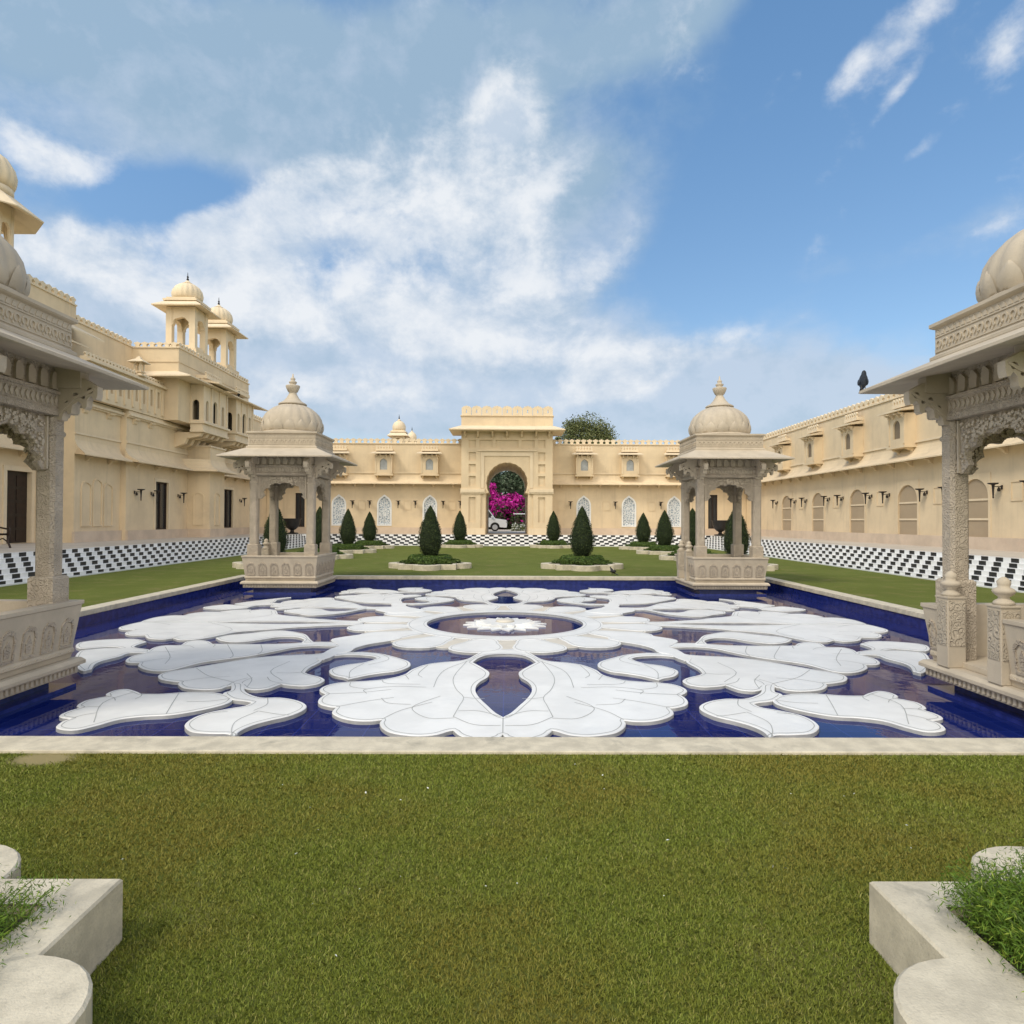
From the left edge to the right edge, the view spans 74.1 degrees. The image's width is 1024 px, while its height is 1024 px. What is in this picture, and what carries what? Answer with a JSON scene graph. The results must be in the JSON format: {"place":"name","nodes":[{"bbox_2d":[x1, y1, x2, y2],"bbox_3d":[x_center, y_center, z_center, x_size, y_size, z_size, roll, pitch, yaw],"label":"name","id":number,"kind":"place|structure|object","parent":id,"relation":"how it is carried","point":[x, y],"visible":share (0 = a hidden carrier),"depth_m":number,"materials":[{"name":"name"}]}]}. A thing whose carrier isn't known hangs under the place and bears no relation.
{"place":"outdoors","nodes":[
{"label":"outdoors","id":0,"kind":"place"},
{"bbox_2d":[0,546,1023,1023],"bbox_3d":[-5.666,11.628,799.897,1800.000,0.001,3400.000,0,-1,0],"label":"ground","id":1,"kind":"structure","parent":0,"point":[486,560],"depth_m":3.24,"materials":[{"name":"green plant"}]},
{"bbox_2d":[0,845,122,1023],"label":"stone planter","id":2,"kind":"object","parent":1,"relation":"on","point":[46,979],"visible":0.89,"depth_m":2.23,"materials":[{"name":"stone"}]},
{"bbox_2d":[0,848,76,965],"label":"fern","id":3,"kind":"object","parent":2,"relation":"in","point":[7,924],"visible":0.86,"depth_m":2.29,"materials":[{"name":"green plant"}]},
{"bbox_2d":[0,154,267,552],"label":"palace","id":4,"kind":"structure","parent":1,"relation":"on","point":[180,424],"depth_m":31.43,"materials":[{"name":"beige paint"}]},
{"bbox_2d":[6,470,26,542],"bbox_3d":[-18.273,-0.180,24.861,0.100,2.635,1.270,0,-1,0],"label":"door","id":5,"kind":"structure","parent":4,"relation":"in","point":[16,481],"depth_m":24.98,"materials":[{"name":"brown wood"}]},
{"bbox_2d":[134,489,144,499],"bbox_3d":[-16.388,-0.754,29.875,0.445,0.515,0.330,0,-1,26],"label":"wall lantern","id":6,"kind":"object","parent":4,"relation":"attached to","point":[141,490],"depth_m":29.82,"materials":[{"name":"black metal"}]},
{"bbox_2d":[151,490,160,501],"bbox_3d":[-16.398,-0.736,31.274,0.445,0.515,0.330,0,-1,26],"label":"wall lantern","id":7,"kind":"object","parent":4,"relation":"attached to","point":[157,492],"depth_m":31.22,"materials":[{"name":"black metal"}]},
{"bbox_2d":[156,482,166,529],"bbox_3d":[-16.789,-0.293,32.239,0.110,2.250,1.200,0,-1,0],"label":"window","id":8,"kind":"structure","parent":4,"relation":"in","point":[162,496],"depth_m":32.48,"materials":[{"name":"brown wood"}]},
{"bbox_2d":[175,371,240,449],"bbox_3d":[-15.575,-5.120,34.858,2.148,3.900,3.100,0,-1,0],"label":"bay window","id":9,"kind":"structure","parent":4,"relation":"in","point":[210,427],"depth_m":34.13,"materials":[{"name":"beige paint"}]},
{"bbox_2d":[224,489,231,527],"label":"window","id":10,"kind":"structure","parent":4,"relation":"in","point":[227,493],"depth_m":40.16,"materials":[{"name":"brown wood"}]},
{"bbox_2d":[211,386,253,458],"bbox_3d":[-15.907,-5.074,38.681,1.538,3.900,2.750,0,-1,0],"label":"bay window","id":11,"kind":"structure","parent":4,"relation":"in","point":[241,414],"depth_m":38.05,"materials":[{"name":"beige paint"}]},
{"bbox_2d":[232,561,243,568],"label":"planter bed","id":12,"kind":"object","parent":1,"relation":"on","point":[237,565],"visible":0.01,"depth_m":21.95,"materials":[{"name":"beige stone"}]},
{"bbox_2d":[260,509,289,551],"bbox_3d":[-7.910,0.839,22.721,0.933,2.305,0.900,0,-1,0],"label":"topiary","id":13,"kind":"object","parent":12,"relation":"on","point":[282,534],"visible":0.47,"depth_m":22.58,"materials":[{"name":"green plant"}]},
{"bbox_2d":[297,550,352,559],"bbox_3d":[-7.984,1.719,28.125,2.536,0.499,2.536,0,-1,29],"label":"planter bed","id":14,"kind":"object","parent":1,"relation":"on","point":[340,555],"visible":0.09,"depth_m":27.85,"materials":[{"name":"beige stone"}]},
{"bbox_2d":[300,547,337,551],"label":"ring hedge","id":15,"kind":"object","parent":14,"relation":"on","point":[334,549],"visible":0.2,"depth_m":27.88,"materials":[{"name":"green plant"}]},
{"bbox_2d":[316,506,330,547],"bbox_3d":[-7.953,0.908,28.155,0.950,2.302,0.901,0,-1,0],"label":"topiary","id":16,"kind":"object","parent":14,"relation":"on","point":[318,525],"visible":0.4,"depth_m":27.86,"materials":[{"name":"green plant"}]},
{"bbox_2d":[333,546,376,553],"bbox_3d":[-8.019,1.782,33.125,2.536,0.499,2.536,0,-1,29],"label":"planter bed","id":17,"kind":"object","parent":1,"relation":"on","point":[358,550],"visible":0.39,"depth_m":32.34,"materials":[{"name":"beige stone"}]},
{"bbox_2d":[332,543,363,549],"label":"ring hedge","id":18,"kind":"object","parent":17,"relation":"on","point":[354,545],"visible":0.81,"depth_m":32.58,"materials":[{"name":"green plant"}]},
{"bbox_2d":[339,509,356,544],"bbox_3d":[-8.039,0.971,33.133,0.896,2.300,0.958,0,-1,0],"label":"topiary","id":19,"kind":"object","parent":17,"relation":"on","point":[347,532],"visible":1,"depth_m":32.90,"materials":[{"name":"green plant"}]},
{"bbox_2d":[355,542,393,548],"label":"planter bed","id":20,"kind":"object","parent":1,"relation":"on","point":[384,546],"visible":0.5,"depth_m":37.60,"materials":[{"name":"beige stone"}]},
{"bbox_2d":[356,540,382,545],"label":"ring hedge","id":21,"kind":"object","parent":20,"relation":"on","point":[370,542],"visible":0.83,"depth_m":37.78,"materials":[{"name":"green plant"}]},
{"bbox_2d":[362,512,377,540],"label":"topiary","id":22,"kind":"object","parent":20,"relation":"on","point":[369,529],"visible":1,"depth_m":38.10,"materials":[{"name":"green plant"}]},
{"bbox_2d":[389,558,471,570],"bbox_3d":[-2.746,1.675,22.762,2.536,0.499,2.536,1,-1,-30],"label":"planter bed","id":23,"kind":"object","parent":1,"relation":"on","point":[453,564],"visible":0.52,"depth_m":21.89,"materials":[{"name":"beige stone"}]},
{"bbox_2d":[415,505,442,555],"bbox_3d":[-2.769,0.882,22.750,0.950,2.233,0.901,0,-1,-5],"label":"topiary","id":24,"kind":"object","parent":23,"relation":"on","point":[430,541],"visible":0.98,"depth_m":22.54,"materials":[{"name":"green plant"}]},
{"bbox_2d":[407,553,452,564],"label":"ring hedge","id":25,"kind":"object","parent":23,"relation":"on","point":[422,558],"visible":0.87,"depth_m":22.20,"materials":[{"name":"green plant"}]},
{"bbox_2d":[441,540,482,547],"bbox_3d":[-3.100,1.893,40.259,2.536,0.499,2.536,0,-1,29],"label":"planter bed","id":26,"kind":"object","parent":1,"relation":"on","point":[460,545],"visible":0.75,"depth_m":39.33,"materials":[{"name":"beige stone"}]},
{"bbox_2d":[451,511,466,539],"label":"topiary","id":27,"kind":"object","parent":26,"relation":"on","point":[459,528],"visible":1,"depth_m":40.02,"materials":[{"name":"green plant"}]},
{"bbox_2d":[447,539,472,544],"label":"ring hedge","id":28,"kind":"object","parent":26,"relation":"on","point":[459,541],"visible":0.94,"depth_m":39.69,"materials":[{"name":"green plant"}]},
{"bbox_2d":[491,472,516,495],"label":"tree","id":29,"kind":"object","parent":1,"relation":"on","point":[498,480],"visible":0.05,"depth_m":89.25,"materials":[{"name":"green plant"}]},
{"bbox_2d":[496,471,514,495],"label":"tree","id":30,"kind":"object","parent":1,"relation":"on","point":[506,492],"visible":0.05,"depth_m":93.05,"materials":[{"name":"green plant"}]},
{"bbox_2d":[266,438,745,535],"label":"palace wing","id":31,"kind":"structure","parent":1,"relation":"on","point":[595,480],"depth_m":46.30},
{"bbox_2d":[296,493,304,526],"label":"window","id":32,"kind":"structure","parent":31,"relation":"in","point":[300,501],"depth_m":46.33,"materials":[{"name":"brown wood"}]},
{"bbox_2d":[333,445,349,477],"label":"bay window","id":33,"kind":"structure","parent":31,"relation":"in","point":[335,450],"depth_m":45.96,"materials":[{"name":"beige paint"}]},
{"bbox_2d":[370,445,395,478],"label":"bay window","id":34,"kind":"structure","parent":31,"relation":"in","point":[383,463],"depth_m":45.84,"materials":[{"name":"beige paint"}]},
{"bbox_2d":[387,416,409,442],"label":"rooftop pavilion","id":35,"kind":"structure","parent":31,"relation":"on","point":[398,431],"depth_m":61.45,"materials":[{"name":"beige paint"}]},
{"bbox_2d":[407,431,416,442],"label":"rooftop pavilion","id":36,"kind":"structure","parent":31,"relation":"on","point":[411,434],"depth_m":74.62,"materials":[{"name":"beige paint"}]},
{"bbox_2d":[416,445,441,478],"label":"bay window","id":37,"kind":"structure","parent":31,"relation":"in","point":[429,463],"depth_m":45.86,"materials":[{"name":"beige paint"}]},
{"bbox_2d":[572,446,597,479],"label":"bay window","id":38,"kind":"structure","parent":31,"relation":"in","point":[583,464],"depth_m":45.93,"materials":[{"name":"beige paint"}]},
{"bbox_2d":[618,446,643,479],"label":"bay window","id":39,"kind":"structure","parent":31,"relation":"in","point":[629,464],"depth_m":45.95,"materials":[{"name":"beige paint"}]},
{"bbox_2d":[664,447,679,479],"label":"bay window","id":40,"kind":"structure","parent":31,"relation":"in","point":[668,452],"depth_m":46.12,"materials":[{"name":"beige paint"}]},
{"bbox_2d":[708,495,716,528],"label":"window","id":41,"kind":"structure","parent":31,"relation":"in","point":[712,502],"depth_m":46.54,"materials":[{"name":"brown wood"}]},
{"bbox_2d":[0,575,1023,754],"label":"reflecting pool","id":42,"kind":"structure","parent":1,"relation":"on","point":[101,612],"depth_m":4.84,"materials":[{"name":"beige stone"}]},
{"bbox_2d":[56,587,945,737],"bbox_3d":[-0.123,2.017,11.975,12.938,0.126,12.751,0,-1,0],"label":"marble flower","id":43,"kind":"object","parent":42,"relation":"in","point":[443,699],"visible":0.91,"depth_m":8.32,"materials":[{"name":"white stone"}]},
{"bbox_2d":[463,617,545,631],"bbox_3d":[-0.122,1.986,11.976,1.473,0.188,1.473,0,-1,0],"label":"marble rosette","id":44,"kind":"object","parent":42,"relation":"in","point":[507,624],"visible":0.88,"depth_m":11.74,"materials":[{"name":"white stone"}]},
{"bbox_2d":[0,586,1023,737],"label":"pool water","id":45,"kind":"structure","parent":42,"relation":"in","point":[503,690],"depth_m":7.97,"materials":[{"name":"blue liquid"}]},
{"bbox_2d":[0,235,148,714],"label":"domed kiosk","id":46,"kind":"object","parent":45,"relation":"in","point":[51,382],"visible":1,"depth_m":7.06,"materials":[{"name":"stone"}]},
{"bbox_2d":[216,374,356,593],"bbox_3d":[-5.772,-0.617,17.789,2.800,6.030,2.800,0,-1,0],"label":"domed kiosk","id":47,"kind":"object","parent":45,"relation":"in","point":[290,445],"visible":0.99,"depth_m":16.98,"materials":[{"name":"stone"}]},
{"bbox_2d":[655,376,794,595],"bbox_3d":[5.468,-0.567,17.867,2.800,6.030,2.800,0,-1,0],"label":"domed kiosk","id":48,"kind":"object","parent":45,"relation":"in","point":[723,449],"visible":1,"depth_m":17.06,"materials":[{"name":"stone"}]},
{"bbox_2d":[859,229,1023,726],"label":"domed kiosk","id":49,"kind":"object","parent":45,"relation":"in","point":[964,387],"visible":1,"depth_m":7.01,"materials":[{"name":"stone"}]},
{"bbox_2d":[857,370,868,390],"bbox_3d":[4.185,-1.554,8.090,0.115,0.235,0.275,0,-1,20],"label":"pigeon","id":50,"kind":"object","parent":49,"relation":"on","point":[862,381],"visible":1,"depth_m":8.02,"materials":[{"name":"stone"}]},
{"bbox_2d":[0,534,1023,590],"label":"marble steps","id":51,"kind":"structure","parent":1,"relation":"on","point":[16,567],"depth_m":23.63,"materials":[{"name":"tile"}]},
{"bbox_2d":[0,545,1023,592],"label":"path edging","id":52,"kind":"object","parent":1,"relation":"on","point":[2,585],"visible":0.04,"depth_m":22.37,"materials":[{"name":"white stone"}]},
{"bbox_2d":[508,472,524,495],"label":"tree","id":53,"kind":"object","parent":1,"relation":"on","point":[519,489],"visible":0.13,"depth_m":89.32,"materials":[{"name":"green plant"}]},
{"bbox_2d":[530,542,571,548],"bbox_3d":[2.460,1.918,40.297,2.536,0.499,2.536,0,-1,29],"label":"planter bed","id":54,"kind":"object","parent":1,"relation":"on","point":[553,545],"visible":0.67,"depth_m":39.37,"materials":[{"name":"beige stone"}]},
{"bbox_2d":[541,540,565,544],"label":"ring hedge","id":55,"kind":"object","parent":54,"relation":"on","point":[549,542],"visible":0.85,"depth_m":39.74,"materials":[{"name":"green plant"}]},
{"bbox_2d":[546,511,561,540],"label":"topiary","id":56,"kind":"object","parent":54,"relation":"on","point":[553,530],"visible":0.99,"depth_m":40.06,"materials":[{"name":"green plant"}]},
{"bbox_2d":[541,556,622,571],"bbox_3d":[2.353,1.697,22.798,2.536,0.499,2.536,0,-1,29],"label":"planter bed","id":57,"kind":"object","parent":1,"relation":"on","point":[605,565],"visible":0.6,"depth_m":21.88,"materials":[{"name":"beige stone"}]},
{"bbox_2d":[559,554,604,565],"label":"ring hedge","id":58,"kind":"object","parent":57,"relation":"on","point":[592,558],"visible":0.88,"depth_m":22.24,"materials":[{"name":"green plant"}]},
{"bbox_2d":[569,506,595,555],"bbox_3d":[2.346,0.905,22.776,0.950,2.233,0.901,1,-1,-36],"label":"topiary","id":59,"kind":"object","parent":57,"relation":"on","point":[583,538],"visible":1,"depth_m":22.57,"materials":[{"name":"green plant"}]},
{"bbox_2d":[619,544,649,549],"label":"planter bed","id":60,"kind":"object","parent":1,"relation":"on","point":[630,547],"visible":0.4,"depth_m":37.71,"materials":[{"name":"beige stone"}]},
{"bbox_2d":[634,512,651,541],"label":"topiary","id":61,"kind":"object","parent":60,"relation":"on","point":[642,530],"visible":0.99,"depth_m":38.19,"materials":[{"name":"green plant"}]},
{"bbox_2d":[630,541,656,546],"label":"ring hedge","id":62,"kind":"object","parent":60,"relation":"on","point":[637,543],"visible":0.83,"depth_m":37.89,"materials":[{"name":"green plant"}]},
{"bbox_2d":[636,548,676,554],"bbox_3d":[7.480,1.851,33.233,2.536,0.499,2.536,0,-1,29],"label":"planter bed","id":63,"kind":"object","parent":1,"relation":"on","point":[653,551],"visible":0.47,"depth_m":32.41,"materials":[{"name":"beige stone"}]},
{"bbox_2d":[649,544,678,550],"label":"ring hedge","id":64,"kind":"object","parent":63,"relation":"on","point":[663,547],"visible":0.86,"depth_m":32.68,"materials":[{"name":"green plant"}]},
{"bbox_2d":[655,510,674,544],"bbox_3d":[7.505,1.040,33.230,0.968,2.300,1.035,0,-1,34],"label":"topiary","id":65,"kind":"object","parent":63,"relation":"on","point":[664,533],"visible":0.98,"depth_m":32.99,"materials":[{"name":"green plant"}]},
{"bbox_2d":[659,552,716,560],"bbox_3d":[7.515,1.788,28.233,2.536,0.499,2.536,1,-1,-30],"label":"planter bed","id":66,"kind":"object","parent":1,"relation":"on","point":[669,556],"visible":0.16,"depth_m":27.96,"materials":[{"name":"beige stone"}]},
{"bbox_2d":[690,508,695,549],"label":"topiary","id":67,"kind":"object","parent":66,"relation":"on","point":[693,527],"visible":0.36,"depth_m":27.93,"materials":[{"name":"green plant"}]},
{"bbox_2d":[767,563,777,570],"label":"planter bed","id":68,"kind":"object","parent":1,"relation":"on","point":[772,567],"visible":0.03,"depth_m":21.91,"materials":[{"name":"beige stone"}]},
{"bbox_2d":[720,510,750,554],"bbox_3d":[7.595,0.908,22.837,1.007,2.305,0.972,0,-1,-13],"label":"topiary","id":69,"kind":"object","parent":68,"relation":"on","point":[727,535],"visible":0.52,"depth_m":22.66,"materials":[{"name":"green plant"}]},
{"bbox_2d":[746,394,1023,557],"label":"palace wing","id":70,"kind":"structure","parent":1,"relation":"on","point":[891,444],"depth_m":29.81,"materials":[{"name":"beige paint"}]},
{"bbox_2d":[768,434,790,473],"bbox_3d":[15.723,-3.356,39.757,0.770,2.312,1.760,0,-1,0],"label":"bay window","id":71,"kind":"structure","parent":70,"relation":"in","point":[782,440],"depth_m":39.23,"materials":[{"name":"beige paint"}]},
{"bbox_2d":[796,424,823,468],"bbox_3d":[15.751,-3.406,35.757,0.770,2.312,1.760,0,-1,0],"label":"bay window","id":72,"kind":"structure","parent":70,"relation":"in","point":[813,446],"depth_m":35.37,"materials":[{"name":"beige paint"}]},
{"bbox_2d":[820,496,829,505],"bbox_3d":[15.885,-0.556,34.395,0.445,0.515,0.330,0,-1,26],"label":"wall lantern","id":73,"kind":"object","parent":70,"relation":"attached to","point":[824,498],"depth_m":34.40,"materials":[{"name":"black metal"}]},
{"bbox_2d":[834,495,843,504],"bbox_3d":[15.895,-0.574,32.995,0.445,0.515,0.330,0,-1,26],"label":"wall lantern","id":74,"kind":"object","parent":70,"relation":"attached to","point":[837,497],"depth_m":32.99,"materials":[{"name":"black metal"}]},
{"bbox_2d":[832,412,863,462],"bbox_3d":[15.779,-3.456,31.758,0.770,2.312,1.760,0,-1,0],"label":"bay window","id":75,"kind":"structure","parent":70,"relation":"in","point":[851,434],"depth_m":31.38,"materials":[{"name":"beige paint"}]},
{"bbox_2d":[862,493,871,503],"bbox_3d":[15.913,-0.606,30.395,0.445,0.515,0.330,0,-1,26],"label":"wall lantern","id":76,"kind":"object","parent":70,"relation":"attached to","point":[865,495],"depth_m":30.40,"materials":[{"name":"black metal"}]},
{"bbox_2d":[878,491,889,502],"bbox_3d":[15.923,-0.624,28.995,0.445,0.515,0.330,0,-1,26],"label":"wall lantern","id":77,"kind":"object","parent":70,"relation":"attached to","point":[882,493],"depth_m":28.99,"materials":[{"name":"black metal"}]},
{"bbox_2d":[877,398,916,454],"bbox_3d":[15.807,-3.507,27.758,0.770,2.312,1.760,0,-1,0],"label":"bay window","id":78,"kind":"structure","parent":70,"relation":"in","point":[901,425],"depth_m":27.47,"materials":[{"name":"beige paint"}]},
{"bbox_2d":[915,488,927,501],"bbox_3d":[15.941,-0.656,26.396,0.445,0.515,0.330,0,-1,26],"label":"wall lantern","id":79,"kind":"object","parent":70,"relation":"attached to","point":[920,491],"depth_m":26.39,"materials":[{"name":"black metal"}]},
{"bbox_2d":[987,483,1002,497],"bbox_3d":[15.969,-0.706,22.396,0.445,0.515,0.330,0,-1,26],"label":"wall lantern","id":80,"kind":"object","parent":70,"relation":"attached to","point":[994,486],"depth_m":22.40,"materials":[{"name":"black metal"}]},
{"bbox_2d":[869,846,1023,1023],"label":"stone planter","id":81,"kind":"object","parent":1,"relation":"on","point":[940,966],"visible":0.66,"depth_m":2.15,"materials":[{"name":"stone"}]},
{"bbox_2d":[919,831,1023,997],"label":"fern","id":82,"kind":"object","parent":81,"relation":"in","point":[997,906],"visible":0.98,"depth_m":2.25,"materials":[{"name":"green plant"}]},
{"bbox_2d":[0,529,1023,557],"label":"terrace pavement","id":83,"kind":"structure","parent":0,"point":[20,547],"depth_m":26.48,"materials":[{"name":"stone"}]},
{"bbox_2d":[0,527,10,547],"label":"garden bench","id":84,"kind":"object","parent":83,"relation":"on","point":[8,536],"visible":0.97,"depth_m":21.11,"materials":[{"name":"brown wood"}]},
{"bbox_2d":[284,518,301,533],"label":"bronze urn","id":85,"kind":"object","parent":83,"relation":"on","point":[292,524],"visible":0.95,"depth_m":42.95,"materials":[{"name":"black metal"}]},
{"bbox_2d":[489,510,507,530],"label":"parked car","id":86,"kind":"object","parent":83,"relation":"on","point":[500,522],"visible":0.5,"depth_m":57.04,"materials":[{"name":"white paint"}]},
{"bbox_2d":[449,405,564,534],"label":"gatehouse","id":87,"kind":"object","parent":83,"relation":"on","point":[493,442],"visible":0.97,"depth_m":44.37,"materials":[{"name":"beige paint"}]},
{"bbox_2d":[489,482,524,529],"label":"bougainvillea","id":88,"kind":"object","parent":83,"relation":"on","point":[507,506],"visible":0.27,"depth_m":69.15,"materials":[{"name":"pink plant"}]},
{"bbox_2d":[511,522,519,530],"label":"flowering shrub","id":89,"kind":"object","parent":83,"relation":"on","point":[515,527],"visible":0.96,"depth_m":60.29,"materials":[{"name":"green plant"}]},
{"bbox_2d":[519,523,524,530],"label":"flowering shrub","id":90,"kind":"object","parent":83,"relation":"on","point":[522,526],"visible":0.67,"depth_m":60.80,"materials":[{"name":"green plant"}]},
{"bbox_2d":[558,411,619,443],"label":"tree","id":91,"kind":"object","parent":83,"relation":"on","point":[577,429],"visible":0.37,"depth_m":75.42,"materials":[{"name":"green plant"}]},
{"bbox_2d":[711,520,728,535],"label":"bronze urn","id":92,"kind":"object","parent":83,"relation":"on","point":[719,526],"visible":0.9,"depth_m":43.14,"materials":[{"name":"black metal"}]},
{"bbox_2d":[0,0,1023,471],"label":"sky","id":93,"kind":"structure","parent":0,"point":[419,212],"materials":[{"name":"blue"}]}
]}

